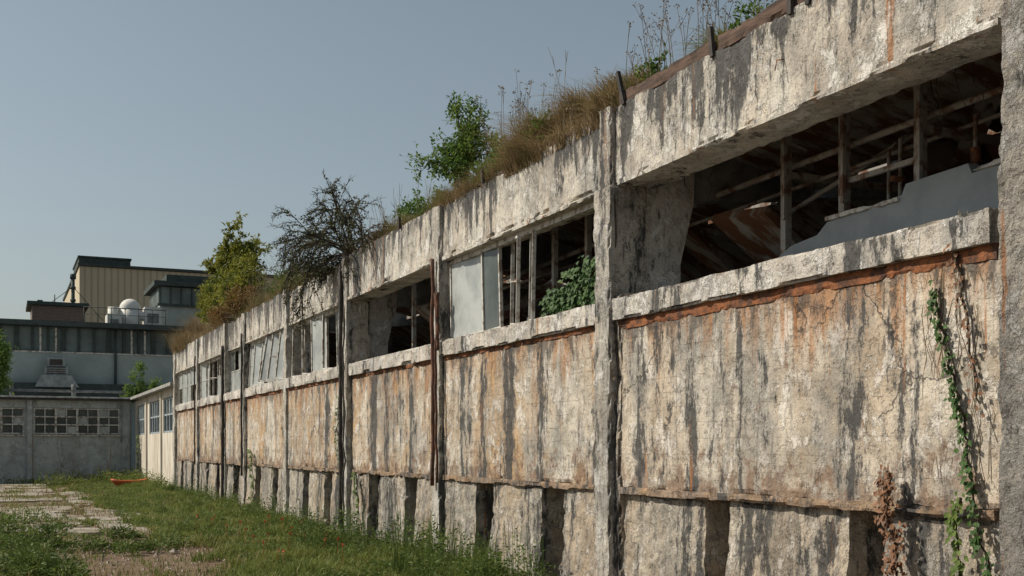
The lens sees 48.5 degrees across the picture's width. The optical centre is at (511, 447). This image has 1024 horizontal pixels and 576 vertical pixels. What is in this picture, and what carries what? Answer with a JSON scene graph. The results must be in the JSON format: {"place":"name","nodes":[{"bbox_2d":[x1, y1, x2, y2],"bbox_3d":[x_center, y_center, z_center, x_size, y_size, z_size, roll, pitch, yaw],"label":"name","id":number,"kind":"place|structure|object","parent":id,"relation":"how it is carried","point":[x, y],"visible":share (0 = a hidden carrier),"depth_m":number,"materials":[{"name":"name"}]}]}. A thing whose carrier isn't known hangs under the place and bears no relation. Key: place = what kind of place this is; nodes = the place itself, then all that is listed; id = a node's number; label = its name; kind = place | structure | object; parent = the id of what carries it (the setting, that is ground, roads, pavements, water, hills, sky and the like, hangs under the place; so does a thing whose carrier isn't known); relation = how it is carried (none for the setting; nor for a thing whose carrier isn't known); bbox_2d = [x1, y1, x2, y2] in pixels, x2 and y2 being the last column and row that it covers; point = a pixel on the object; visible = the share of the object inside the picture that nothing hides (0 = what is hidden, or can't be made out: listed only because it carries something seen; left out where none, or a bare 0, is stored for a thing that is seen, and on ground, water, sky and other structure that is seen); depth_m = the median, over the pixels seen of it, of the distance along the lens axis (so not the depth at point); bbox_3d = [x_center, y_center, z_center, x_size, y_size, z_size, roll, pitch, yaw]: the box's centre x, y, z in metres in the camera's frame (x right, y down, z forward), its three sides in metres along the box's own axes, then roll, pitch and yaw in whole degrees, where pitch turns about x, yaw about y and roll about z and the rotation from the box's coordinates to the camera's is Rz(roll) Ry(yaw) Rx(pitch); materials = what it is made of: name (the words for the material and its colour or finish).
{"place":"outdoors","nodes":[
{"label":"outdoors","id":0,"kind":"place"},
{"bbox_2d":[0,483,239,535],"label":"pavement","id":1,"kind":"structure","parent":0,"point":[107,517],"depth_m":31.37,"materials":[{"name":"concrete"}]},
{"bbox_2d":[0,483,321,575],"bbox_3d":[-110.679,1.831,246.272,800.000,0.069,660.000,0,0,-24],"label":"ground","id":2,"kind":"structure","parent":0,"point":[121,562],"depth_m":18.46,"materials":[{"name":"soil"}]},
{"bbox_2d":[0,399,131,483],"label":"front wall","id":3,"kind":"structure","parent":2,"relation":"on","point":[88,454],"depth_m":57.69,"materials":[{"name":"paint"}]},
{"bbox_2d":[0,407,118,434],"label":"mullions","id":4,"kind":"object","parent":3,"relation":"attached to","point":[66,424],"visible":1,"depth_m":57.83,"materials":[{"name":"paint"}]},
{"bbox_2d":[2,407,117,434],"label":"glass","id":5,"kind":"object","parent":3,"relation":"on","point":[48,420],"visible":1,"depth_m":57.81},
{"bbox_2d":[0,395,129,408],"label":"roof edge","id":6,"kind":"object","parent":3,"relation":"on","point":[64,397],"visible":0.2,"depth_m":57.51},
{"bbox_2d":[0,328,18,394],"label":"shrub","id":7,"kind":"object","parent":6,"relation":"on","point":[5,354],"visible":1,"depth_m":57.35,"materials":[{"name":"green plant"}]},
{"bbox_2d":[27,400,129,482],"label":"pilaster","id":8,"kind":"object","parent":2,"relation":"on","point":[125,434],"visible":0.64,"depth_m":58.84,"materials":[{"name":"paint"}]},
{"bbox_2d":[0,465,168,487],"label":"distant weeds","id":9,"kind":"object","parent":2,"relation":"on","point":[131,475],"visible":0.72,"depth_m":54.27,"materials":[{"name":"green plant"}]},
{"bbox_2d":[5,352,172,471],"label":"wall","id":10,"kind":"structure","parent":2,"relation":"on","point":[82,368],"depth_m":80.08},
{"bbox_2d":[0,382,159,396],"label":"roof shadow band","id":11,"kind":"object","parent":10,"relation":"attached to","point":[103,387],"depth_m":78.44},
{"bbox_2d":[35,358,78,387],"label":"ventilation unit","id":12,"kind":"object","parent":11,"relation":"on","point":[66,380],"visible":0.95,"depth_m":77.29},
{"bbox_2d":[2,325,180,354],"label":"glass","id":13,"kind":"object","parent":10,"relation":"on","point":[86,340],"depth_m":79.96,"materials":[{"name":"glass"}]},
{"bbox_2d":[0,318,190,331],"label":"roof","id":14,"kind":"structure","parent":13,"relation":"on","point":[70,324],"depth_m":79.18,"materials":[{"name":"grey metal"}]},
{"bbox_2d":[26,300,88,321],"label":"brick penthouse","id":15,"kind":"object","parent":14,"relation":"on","point":[48,310],"visible":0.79,"depth_m":88.30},
{"bbox_2d":[83,299,165,324],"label":"roof extractor","id":16,"kind":"object","parent":14,"relation":"on","point":[131,312],"visible":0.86,"depth_m":85.10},
{"bbox_2d":[144,274,231,325],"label":"glazed penthouse","id":17,"kind":"object","parent":14,"relation":"on","point":[174,297],"visible":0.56,"depth_m":89.07,"materials":[{"name":"grey glass"}]},
{"bbox_2d":[0,325,182,354],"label":"mullions","id":18,"kind":"object","parent":10,"relation":"on","point":[109,340],"visible":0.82,"depth_m":79.96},
{"bbox_2d":[0,504,193,575],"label":"weed patch","id":19,"kind":"object","parent":2,"relation":"on","point":[25,556],"visible":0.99,"depth_m":19.61,"materials":[{"name":"green plant"}]},
{"bbox_2d":[137,388,172,485],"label":"side wall","id":20,"kind":"structure","parent":2,"relation":"on","point":[153,451],"depth_m":51.63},
{"bbox_2d":[138,396,172,434],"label":"mullions","id":21,"kind":"object","parent":20,"relation":"attached to","point":[155,424],"visible":0.58,"depth_m":52.54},
{"bbox_2d":[183,460,193,490],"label":"foundation pier","id":22,"kind":"structure","parent":2,"relation":"on","point":[188,470],"depth_m":41.76,"materials":[{"name":"concrete"}]},
{"bbox_2d":[177,458,195,461],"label":"ledge band","id":23,"kind":"object","parent":22,"relation":"on","point":[178,459],"visible":0.61,"depth_m":42.46,"materials":[{"name":"concrete"}]},
{"bbox_2d":[177,410,195,459],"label":"wall panel","id":24,"kind":"structure","parent":23,"relation":"on","point":[185,435],"depth_m":42.52,"materials":[{"name":"concrete"}]},
{"bbox_2d":[220,464,239,500],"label":"foundation pier","id":25,"kind":"structure","parent":2,"relation":"on","point":[233,475],"depth_m":34.00,"materials":[{"name":"concrete"}]},
{"bbox_2d":[198,460,220,463],"bbox_3d":[-9.723,0.471,37.348,0.343,0.093,5.215,0,0,-24],"label":"ledge band","id":26,"kind":"object","parent":25,"relation":"on","point":[208,461],"visible":0.51,"depth_m":37.67,"materials":[{"name":"concrete"}]},
{"bbox_2d":[199,404,220,460],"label":"wall panel","id":27,"kind":"structure","parent":26,"relation":"on","point":[210,433],"depth_m":37.46,"materials":[{"name":"concrete"}]},
{"bbox_2d":[222,323,238,496],"bbox_3d":[-8.619,-0.946,34.938,0.493,5.696,0.359,0,0,-24],"label":"pilaster","id":28,"kind":"object","parent":25,"relation":"on","point":[226,371],"visible":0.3,"depth_m":34.72,"materials":[{"name":"concrete"}]},
{"bbox_2d":[226,462,240,464],"bbox_3d":[-8.028,0.474,33.534,0.360,0.091,2.983,0,0,-24],"label":"ledge band","id":29,"kind":"object","parent":25,"relation":"on","point":[235,463],"visible":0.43,"depth_m":33.53,"materials":[{"name":"concrete"}]},
{"bbox_2d":[226,400,240,462],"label":"wall panel","id":30,"kind":"structure","parent":29,"relation":"on","point":[233,442],"depth_m":33.60,"materials":[{"name":"concrete"}]},
{"bbox_2d":[238,465,260,506],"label":"foundation pier","id":31,"kind":"structure","parent":2,"relation":"on","point":[256,474],"depth_m":31.28,"materials":[{"name":"concrete"}]},
{"bbox_2d":[241,313,250,504],"bbox_3d":[-7.369,-0.945,32.154,0.494,5.691,0.356,0,0,-24],"label":"pilaster","id":32,"kind":"object","parent":31,"relation":"on","point":[246,356],"visible":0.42,"depth_m":31.93,"materials":[{"name":"concrete"}]},
{"bbox_2d":[247,463,282,467],"bbox_3d":[-6.324,0.471,29.797,0.323,0.094,5.074,0,0,-24],"label":"ledge band","id":33,"kind":"object","parent":31,"relation":"on","point":[268,465],"visible":0.53,"depth_m":29.40,"materials":[{"name":"concrete"}]},
{"bbox_2d":[247,392,283,464],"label":"wall panel","id":34,"kind":"structure","parent":33,"relation":"on","point":[265,438],"depth_m":29.65,"materials":[{"name":"concrete"}]},
{"bbox_2d":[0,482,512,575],"bbox_3d":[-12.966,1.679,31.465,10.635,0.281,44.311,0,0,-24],"label":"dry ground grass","id":35,"kind":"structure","parent":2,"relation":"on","point":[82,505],"depth_m":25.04,"materials":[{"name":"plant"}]},
{"bbox_2d":[259,466,279,511],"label":"foundation pier","id":36,"kind":"structure","parent":2,"relation":"on","point":[269,482],"depth_m":29.33,"materials":[{"name":"concrete"}]},
{"bbox_2d":[194,271,345,530],"bbox_3d":[-7.205,-0.849,31.100,0.109,5.306,19.045,0,0,-24],"label":"black downpipe","id":37,"kind":"object","parent":2,"relation":"on","point":[341,425],"visible":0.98,"depth_m":22.62,"materials":[{"name":"metal"}]},
{"bbox_2d":[0,479,557,575],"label":"grass","id":38,"kind":"structure","parent":2,"relation":"on","point":[300,558],"depth_m":20.99,"materials":[{"name":"plant"}]},
{"bbox_2d":[283,290,301,514],"bbox_3d":[-5.259,-0.940,27.457,0.496,5.693,0.314,0,0,-24],"label":"pilaster","id":39,"kind":"object","parent":2,"relation":"on","point":[287,347],"visible":0.39,"depth_m":27.28,"materials":[{"name":"concrete"}]},
{"bbox_2d":[277,468,308,519],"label":"foundation pier","id":40,"kind":"structure","parent":2,"relation":"on","point":[298,484],"depth_m":26.58,"materials":[{"name":"concrete"}]},
{"bbox_2d":[288,466,338,471],"bbox_3d":[-4.220,0.474,25.072,0.354,0.094,5.115,0,0,-24],"label":"ledge band","id":41,"kind":"object","parent":40,"relation":"on","point":[314,468],"visible":0.63,"depth_m":24.91,"materials":[{"name":"concrete"}]},
{"bbox_2d":[288,381,338,468],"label":"wall panel","id":42,"kind":"structure","parent":41,"relation":"on","point":[312,422],"depth_m":25.05,"materials":[{"name":"concrete"}]},
{"bbox_2d":[73,473,562,575],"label":"broadleaf weeds","id":43,"kind":"object","parent":2,"relation":"on","point":[479,566],"visible":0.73,"depth_m":17.37,"materials":[{"name":"green plant"}]},
{"bbox_2d":[308,470,331,525],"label":"foundation pier","id":44,"kind":"structure","parent":2,"relation":"on","point":[320,484],"depth_m":24.61,"materials":[{"name":"concrete"}]},
{"bbox_2d":[329,472,382,537],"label":"foundation pier","id":45,"kind":"structure","parent":2,"relation":"on","point":[368,490],"depth_m":21.66,"materials":[{"name":"concrete"}]},
{"bbox_2d":[341,256,369,533],"bbox_3d":[-3.125,-0.942,22.714,0.496,5.692,0.416,0,0,-24],"label":"pilaster","id":46,"kind":"object","parent":45,"relation":"on","point":[356,348],"visible":0.43,"depth_m":22.50,"materials":[{"name":"concrete"}]},
{"bbox_2d":[351,470,429,478],"bbox_3d":[-2.060,0.473,20.332,0.309,0.094,5.155,0,0,-24],"label":"ledge band","id":47,"kind":"object","parent":45,"relation":"on","point":[409,475],"visible":0.62,"depth_m":20.09,"materials":[{"name":"concrete"}]},
{"bbox_2d":[352,364,430,474],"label":"wall panel","id":48,"kind":"structure","parent":47,"relation":"on","point":[391,421],"depth_m":20.10,"materials":[{"name":"concrete"}]},
{"bbox_2d":[375,475,418,546],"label":"foundation pier","id":49,"kind":"structure","parent":2,"relation":"on","point":[394,491],"depth_m":19.89,"materials":[{"name":"concrete"}]},
{"bbox_2d":[414,479,492,560],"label":"foundation pier","id":50,"kind":"structure","parent":2,"relation":"on","point":[471,503],"depth_m":17.04,"materials":[{"name":"concrete"}]},
{"bbox_2d":[431,204,450,549],"bbox_3d":[-0.982,-0.942,17.944,0.494,5.700,0.337,0,0,-24],"label":"pilaster","id":51,"kind":"object","parent":50,"relation":"on","point":[442,276],"visible":0.31,"depth_m":17.73,"materials":[{"name":"concrete"}]},
{"bbox_2d":[348,263,430,300],"bbox_3d":[-2.003,-2.930,20.240,0.467,0.068,5.035,0,0,-24],"label":"beam lip","id":52,"kind":"object","parent":51,"relation":"attached to","point":[407,278],"visible":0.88,"depth_m":20.28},
{"bbox_2d":[349,209,431,299],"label":"parapet beam","id":53,"kind":"structure","parent":52,"relation":"on","point":[407,246],"depth_m":19.91,"materials":[{"name":"concrete"}]},
{"bbox_2d":[349,0,804,254],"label":"roof edge plank","id":54,"kind":"object","parent":53,"relation":"on","point":[738,33],"visible":0.41,"depth_m":11.04,"materials":[{"name":"wood"}]},
{"bbox_2d":[430,259,439,485],"bbox_3d":[-1.199,-1.177,17.723,0.080,3.553,0.310,0,0,-24],"label":"rusty downpipe","id":55,"kind":"object","parent":51,"relation":"attached to","point":[435,344],"visible":1,"depth_m":17.78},
{"bbox_2d":[442,475,593,490],"bbox_3d":[0.136,0.473,15.402,0.342,0.098,5.483,0,0,-24],"label":"ledge band","id":56,"kind":"object","parent":50,"relation":"on","point":[557,485],"visible":0.59,"depth_m":14.97,"materials":[{"name":"concrete"}]},
{"bbox_2d":[444,331,594,484],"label":"wall panel","id":57,"kind":"structure","parent":56,"relation":"on","point":[523,412],"depth_m":15.01,"materials":[{"name":"concrete"}]},
{"bbox_2d":[443,326,594,359],"bbox_3d":[0.143,-1.383,15.399,0.325,0.082,5.485,0,0,-24],"label":"rust joint","id":58,"kind":"object","parent":57,"relation":"on","point":[546,338],"visible":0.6,"depth_m":14.94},
{"bbox_2d":[179,229,535,403],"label":"window sashes","id":59,"kind":"object","parent":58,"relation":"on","point":[476,294],"depth_m":17.50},
{"bbox_2d":[198,353,220,363],"bbox_3d":[-9.650,-2.930,37.269,0.456,0.068,5.100,0,0,-24],"label":"beam lip","id":60,"kind":"object","parent":59,"relation":"on","point":[210,358],"visible":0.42,"depth_m":37.57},
{"bbox_2d":[198,326,222,360],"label":"parapet beam","id":61,"kind":"structure","parent":60,"relation":"on","point":[210,343],"depth_m":37.26,"materials":[{"name":"concrete"}]},
{"bbox_2d":[206,283,258,326],"bbox_3d":[-8.569,-4.295,34.572,1.006,1.056,6.715,0,0,-24],"label":"russet bush","id":62,"kind":"object","parent":61,"relation":"on","point":[216,314],"visible":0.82,"depth_m":33.59,"materials":[{"name":"brown plant"}]},
{"bbox_2d":[246,326,283,343],"bbox_3d":[-6.257,-2.930,29.719,0.456,0.068,4.955,0,0,-24],"label":"beam lip","id":63,"kind":"object","parent":59,"relation":"on","point":[260,337],"visible":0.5,"depth_m":29.55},
{"bbox_2d":[246,294,283,341],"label":"parapet beam","id":64,"kind":"structure","parent":63,"relation":"on","point":[264,318],"depth_m":29.59,"materials":[{"name":"concrete"}]},
{"bbox_2d":[289,303,338,325],"bbox_3d":[-4.128,-2.931,25.004,0.438,0.068,5.002,0,0,-24],"label":"beam lip","id":65,"kind":"object","parent":59,"relation":"on","point":[327,309],"visible":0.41,"depth_m":24.84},
{"bbox_2d":[289,263,341,322],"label":"parapet beam","id":66,"kind":"structure","parent":65,"relation":"on","point":[329,291],"depth_m":24.57,"materials":[{"name":"concrete"}]},
{"bbox_2d":[442,189,599,260],"bbox_3d":[0.216,-2.930,15.323,0.448,0.070,5.361,0,0,-24],"label":"beam lip","id":67,"kind":"object","parent":59,"relation":"on","point":[548,215],"visible":0.51,"depth_m":15.01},
{"bbox_2d":[443,123,599,255],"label":"parapet beam","id":68,"kind":"structure","parent":67,"relation":"on","point":[568,173],"depth_m":14.94,"materials":[{"name":"concrete"}]},
{"bbox_2d":[440,304,594,355],"bbox_3d":[0.135,-1.531,15.396,0.430,0.262,5.468,0,0,-24],"label":"window sill","id":69,"kind":"structure","parent":58,"relation":"on","point":[569,321],"depth_m":14.84,"materials":[{"name":"concrete"}]},
{"bbox_2d":[539,255,595,316],"bbox_3d":[0.790,-1.896,13.819,0.370,0.804,1.752,0,0,-24],"label":"window ivy","id":70,"kind":"object","parent":69,"relation":"on","point":[565,300],"depth_m":13.83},
{"bbox_2d":[488,483,563,575],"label":"foundation pier","id":71,"kind":"structure","parent":2,"relation":"on","point":[533,512],"depth_m":14.85,"materials":[{"name":"concrete"}]},
{"bbox_2d":[593,106,650,575],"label":"pilaster","id":72,"kind":"object","parent":2,"relation":"on","point":[618,270],"visible":0.56,"depth_m":12.73,"materials":[{"name":"concrete"}]},
{"bbox_2d":[614,0,1002,183],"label":"parapet beam","id":73,"kind":"structure","parent":72,"relation":"on","point":[818,46],"depth_m":10.02,"materials":[{"name":"concrete"}]},
{"bbox_2d":[158,2,794,354],"bbox_3d":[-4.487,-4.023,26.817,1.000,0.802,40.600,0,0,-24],"label":"roof soil bank","id":74,"kind":"structure","parent":73,"relation":"on","point":[320,274],"depth_m":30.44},
{"bbox_2d":[194,238,267,324],"bbox_3d":[-8.989,-5.269,36.281,1.778,2.755,7.292,0,0,-24],"label":"roof bush","id":75,"kind":"object","parent":74,"relation":"on","point":[213,293],"visible":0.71,"depth_m":35.01,"materials":[{"name":"green plant"}]},
{"bbox_2d":[198,211,274,279],"bbox_3d":[-8.581,-5.710,36.433,2.716,3.429,1.879,0,0,-45],"label":"sapling","id":76,"kind":"object","parent":74,"relation":"on","point":[256,249],"visible":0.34,"depth_m":35.99,"materials":[{"name":"green plant"}]},
{"bbox_2d":[265,168,396,342],"bbox_3d":[-3.446,-3.765,22.771,3.166,3.293,4.623,0,0,-24],"label":"bare shrub","id":77,"kind":"object","parent":74,"relation":"on","point":[324,267],"visible":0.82,"depth_m":22.70,"materials":[{"name":"brown plant"}]},
{"bbox_2d":[399,90,499,186],"bbox_3d":[-0.839,-4.727,17.998,1.724,1.769,1.497,0,0,32],"label":"sapling","id":78,"kind":"object","parent":74,"relation":"on","point":[448,163],"visible":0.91,"depth_m":17.80,"materials":[{"name":"green plant"}]},
{"bbox_2d":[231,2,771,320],"bbox_3d":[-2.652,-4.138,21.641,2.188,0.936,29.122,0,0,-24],"label":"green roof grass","id":79,"kind":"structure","parent":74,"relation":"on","point":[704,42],"depth_m":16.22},
{"bbox_2d":[625,0,719,90],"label":"wild carrot stalks","id":80,"kind":"object","parent":74,"relation":"on","point":[667,29],"visible":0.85,"depth_m":12.35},
{"bbox_2d":[398,0,810,228],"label":"rail post","id":81,"kind":"object","parent":73,"relation":"on","point":[711,39],"visible":1,"depth_m":10.95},
{"bbox_2d":[617,17,1002,188],"bbox_3d":[2.459,-2.930,10.287,0.488,0.070,5.270,0,0,-24],"label":"beam lip","id":82,"kind":"object","parent":73,"relation":"attached to","point":[939,57],"visible":0.94,"depth_m":9.56,"materials":[{"name":"concrete"}]},
{"bbox_2d":[614,294,629,575],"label":"broken joint","id":83,"kind":"object","parent":2,"relation":"on","point":[620,505],"visible":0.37,"depth_m":12.60,"materials":[{"name":"concrete"}]},
{"bbox_2d":[561,489,731,575],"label":"foundation pier","id":84,"kind":"structure","parent":2,"relation":"on","point":[665,536],"depth_m":11.95,"materials":[{"name":"concrete"}]},
{"bbox_2d":[620,486,1001,520],"bbox_3d":[2.382,0.472,10.363,0.369,0.093,5.401,0,0,-24],"label":"ledge band","id":85,"kind":"object","parent":84,"relation":"on","point":[940,511],"visible":0.62,"depth_m":9.63,"materials":[{"name":"concrete"}]},
{"bbox_2d":[618,247,1002,509],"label":"wall panel","id":86,"kind":"structure","parent":85,"relation":"on","point":[818,395],"depth_m":9.55,"materials":[{"name":"concrete"}]},
{"bbox_2d":[617,243,999,329],"bbox_3d":[2.391,-1.357,10.363,0.362,0.131,5.387,0,0,-24],"label":"rust joint","id":87,"kind":"object","parent":86,"relation":"on","point":[973,255],"visible":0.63,"depth_m":9.47,"materials":[{"name":"metal"}]},
{"bbox_2d":[612,208,1001,320],"bbox_3d":[2.383,-1.528,10.360,0.463,0.261,5.378,0,0,-24],"label":"window sill","id":88,"kind":"structure","parent":87,"relation":"on","point":[972,230],"depth_m":9.36,"materials":[{"name":"concrete"}]},
{"bbox_2d":[925,280,994,575],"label":"ivy vine","id":89,"kind":"object","parent":86,"relation":"attached to","point":[975,544],"visible":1,"depth_m":8.07,"materials":[{"name":"green plant"}]},
{"bbox_2d":[921,210,998,506],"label":"dry tendrils","id":90,"kind":"object","parent":86,"relation":"attached to","point":[942,292],"visible":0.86,"depth_m":8.20,"materials":[{"name":"plant"}]},
{"bbox_2d":[943,243,984,417],"bbox_3d":[3.200,-0.830,8.040,0.121,1.259,0.376,0,0,-24],"label":"dead ivy vine","id":91,"kind":"object","parent":86,"relation":"attached to","point":[966,318],"visible":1,"depth_m":8.05,"materials":[{"name":"brown plant"}]},
{"bbox_2d":[728,502,885,575],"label":"foundation pier","id":92,"kind":"structure","parent":2,"relation":"on","point":[773,540],"depth_m":9.81,"materials":[{"name":"concrete"}]},
{"bbox_2d":[872,465,906,575],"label":"dead ivy vine","id":93,"kind":"object","parent":2,"relation":"on","point":[895,536],"visible":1,"depth_m":8.62,"materials":[{"name":"brown plant"}]},
{"bbox_2d":[885,514,1003,575],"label":"foundation pier","id":94,"kind":"structure","parent":2,"relation":"on","point":[928,551],"depth_m":8.39,"materials":[{"name":"concrete"}]},
{"bbox_2d":[944,491,968,575],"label":"ivy vine","id":95,"kind":"object","parent":2,"relation":"on","point":[959,564],"visible":1,"depth_m":8.05,"materials":[{"name":"green plant"}]},
{"bbox_2d":[996,0,1023,575],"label":"corner buttress","id":96,"kind":"structure","parent":2,"relation":"on","point":[1010,398],"depth_m":7.51,"materials":[{"name":"concrete"}]},
{"bbox_2d":[63,255,299,323],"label":"corrugated hall","id":97,"kind":"structure","parent":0,"point":[107,282],"depth_m":113.86,"materials":[{"name":"metal"}]},
{"bbox_2d":[285,366,338,388],"bbox_3d":[-4.221,-1.531,25.071,0.441,0.260,5.107,0,0,-24],"label":"window sill","id":98,"kind":"structure","parent":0,"point":[332,373],"depth_m":24.82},
{"bbox_2d":[179,202,594,403],"bbox_3d":[-5.939,-2.265,28.851,0.100,1.270,34.500,0,0,-24],"label":"window head rail","id":99,"kind":"object","parent":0,"point":[572,214],"depth_m":15.61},
{"bbox_2d":[0,0,777,319],"label":"sky","id":100,"kind":"structure","parent":0,"point":[134,130],"materials":[{"name":"blue"}]},
{"bbox_2d":[349,345,430,375],"bbox_3d":[-2.063,-1.530,20.324,0.399,0.264,5.136,0,0,-24],"label":"window sill","id":101,"kind":"structure","parent":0,"point":[412,356],"depth_m":19.94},
{"bbox_2d":[211,173,694,395],"bbox_3d":[-4.323,-2.350,26.513,0.750,2.400,29.730,0,0,-24],"label":"cross frame","id":102,"kind":"object","parent":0,"point":[671,203],"visible":0.09,"depth_m":13.00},
{"bbox_3d":[2.307,-0.900,28.775,0.200,5.800,41.600,0,0,-24],"label":"interior back wall","id":103,"kind":"object","parent":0,"visible":0},
{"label":"interior floor","id":104,"kind":"structure","parent":103,"relation":"attached to","visible":0},
{"bbox_2d":[329,159,897,353],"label":"wall","id":105,"kind":"structure","parent":104,"relation":"on","point":[728,173],"depth_m":14.13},
{"bbox_2d":[409,85,1004,311],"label":"beam","id":106,"kind":"structure","parent":105,"relation":"attached to","point":[903,138],"depth_m":11.13,"materials":[{"name":"wood"}]},
{"bbox_2d":[412,82,1002,347],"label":"window post","id":107,"kind":"object","parent":104,"relation":"on","point":[918,160],"depth_m":11.02,"materials":[{"name":"wood"}]},
{"bbox_2d":[329,52,1003,367],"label":"shed roof slab","id":108,"kind":"structure","parent":107,"relation":"on","point":[808,221],"depth_m":12.89,"materials":[{"name":"wood"}]},
{"bbox_2d":[416,77,1004,323],"bbox_3d":[2.644,-2.448,15.689,3.243,2.595,15.412,0,0,-24],"label":"fallen roof plank","id":109,"kind":"object","parent":104,"relation":"on","point":[754,234],"visible":0.17,"depth_m":12.33,"materials":[{"name":"wood"}]},
{"bbox_2d":[777,163,999,258],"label":"panel","id":110,"kind":"structure","parent":104,"relation":"on","point":[952,192],"depth_m":9.89,"materials":[{"name":"metal"}]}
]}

